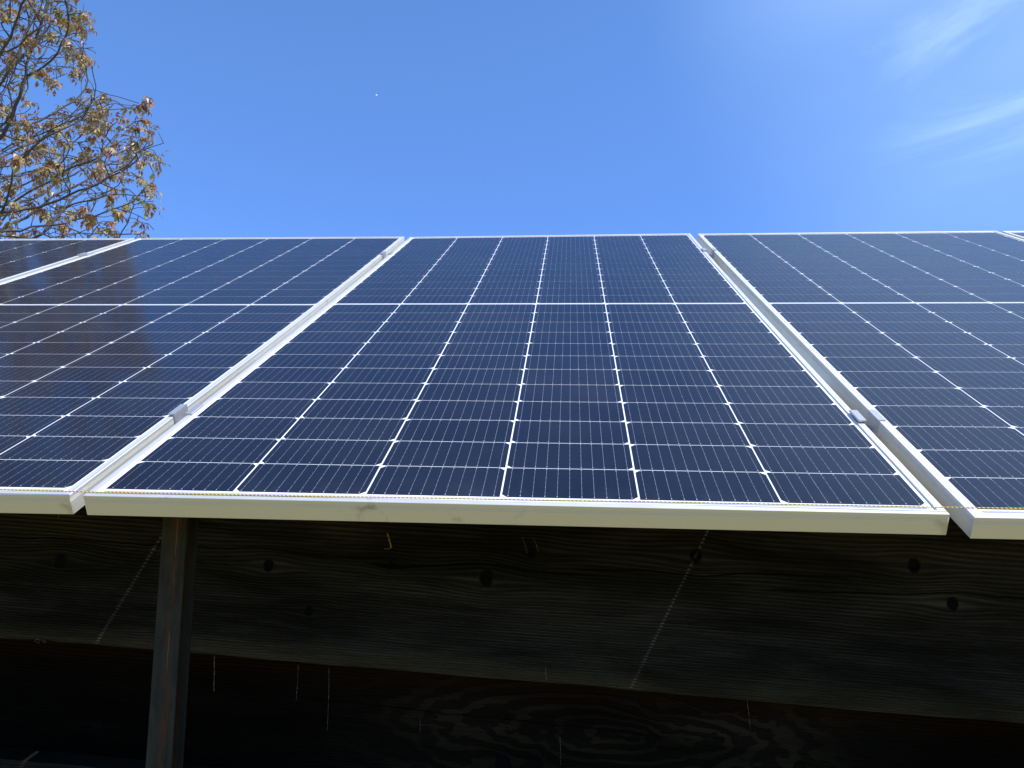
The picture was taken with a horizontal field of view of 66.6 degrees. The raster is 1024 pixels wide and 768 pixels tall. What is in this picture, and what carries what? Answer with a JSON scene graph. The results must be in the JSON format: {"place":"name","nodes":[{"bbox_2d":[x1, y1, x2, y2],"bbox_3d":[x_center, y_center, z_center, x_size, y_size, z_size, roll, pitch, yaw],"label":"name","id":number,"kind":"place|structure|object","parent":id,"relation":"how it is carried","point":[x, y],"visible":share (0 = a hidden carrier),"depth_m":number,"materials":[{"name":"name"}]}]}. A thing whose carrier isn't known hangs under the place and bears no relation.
{"place":"outdoors","nodes":[
{"label":"outdoors","id":0,"kind":"place"},
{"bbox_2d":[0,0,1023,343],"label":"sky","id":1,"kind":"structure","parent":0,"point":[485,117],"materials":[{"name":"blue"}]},
{"label":"ground","id":2,"kind":"structure","parent":0,"visible":0},
{"bbox_2d":[0,0,170,238],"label":"walnut tree","id":3,"kind":"object","parent":2,"relation":"on","point":[13,59],"visible":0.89,"depth_m":10.35,"materials":[{"name":"brown plant"}]},
{"bbox_2d":[146,517,197,767],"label":"steel post","id":4,"kind":"object","parent":2,"relation":"on","point":[168,699],"visible":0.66,"depth_m":1.26,"materials":[{"name":"grey metal"}]},
{"bbox_3d":[-0.009,0.108,1.345,5.800,0.040,0.040,0,19,4],"label":"rail","id":5,"kind":"object","parent":4,"relation":"attached to","visible":0},
{"bbox_2d":[0,238,134,282],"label":"solar panel","id":6,"kind":"object","parent":5,"relation":"on","point":[20,257],"visible":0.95,"depth_m":3.04,"materials":[{"name":"glass"}]},
{"bbox_2d":[168,404,203,423],"bbox_3d":[-0.571,0.069,1.375,0.044,0.056,0.046,0,20,4],"label":"clamp","id":7,"kind":"object","parent":5,"relation":"attached to","point":[180,412],"visible":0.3,"depth_m":1.36,"materials":[{"name":"metal"}]},
{"bbox_2d":[0,237,404,513],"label":"solar panel","id":8,"kind":"object","parent":5,"relation":"on","point":[111,358],"visible":0.98,"depth_m":1.87,"materials":[{"name":"glass"}]},
{"bbox_2d":[83,233,949,534],"bbox_3d":[0.065,-0.207,2.093,1.134,0.038,2.278,0,20,4],"label":"solar panel","id":9,"kind":"object","parent":5,"relation":"on","point":[575,379],"visible":1,"depth_m":1.32,"materials":[{"name":"glass"}]},
{"bbox_2d":[0,489,1023,508],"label":"string line","id":10,"kind":"object","parent":9,"relation":"attached to","point":[520,499],"visible":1,"depth_m":1.02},
{"bbox_2d":[697,231,1023,539],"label":"solar panel","id":11,"kind":"object","parent":5,"relation":"on","point":[915,340],"visible":1,"depth_m":1.73,"materials":[{"name":"glass"}]},
{"bbox_2d":[849,409,885,435],"bbox_3d":[0.584,0.077,1.289,0.043,0.057,0.046,0,20,4],"label":"clamp","id":12,"kind":"object","parent":5,"relation":"on","point":[873,419],"visible":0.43,"depth_m":1.28,"materials":[{"name":"metal"}]},
{"bbox_2d":[1002,231,1023,239],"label":"solar panel","id":13,"kind":"object","parent":5,"relation":"on","point":[1019,234],"visible":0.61,"depth_m":2.96,"materials":[{"name":"glass"}]},
{"bbox_2d":[0,505,1023,767],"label":"plank wall","id":14,"kind":"structure","parent":2,"relation":"on","point":[370,645],"depth_m":1.63,"materials":[{"name":"brown wood"}]},
{"bbox_3d":[0.105,-0.420,2.833,5.800,0.040,0.040,0,19,4],"label":"rail","id":15,"kind":"object","parent":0,"visible":0},
{"bbox_2d":[78,252,93,256],"bbox_3d":[-1.611,-0.467,2.954,0.041,0.057,0.046,0,20,4],"label":"clamp","id":16,"kind":"object","parent":15,"relation":"on","point":[83,254],"visible":0.28,"depth_m":2.94,"materials":[{"name":"metal"}]},
{"bbox_2d":[380,251,393,258],"bbox_3d":[-0.457,-0.456,2.863,0.044,0.057,0.046,0,20,4],"label":"clamp","id":17,"kind":"object","parent":15,"relation":"on","point":[383,253],"visible":0.32,"depth_m":2.85,"materials":[{"name":"metal"}]},
{"bbox_2d":[701,248,716,257],"bbox_3d":[0.700,-0.453,2.776,0.046,0.057,0.046,0,20,4],"label":"clamp","id":18,"kind":"object","parent":15,"relation":"on","point":[711,252],"visible":0.49,"depth_m":2.76,"materials":[{"name":"metal"}]}
]}

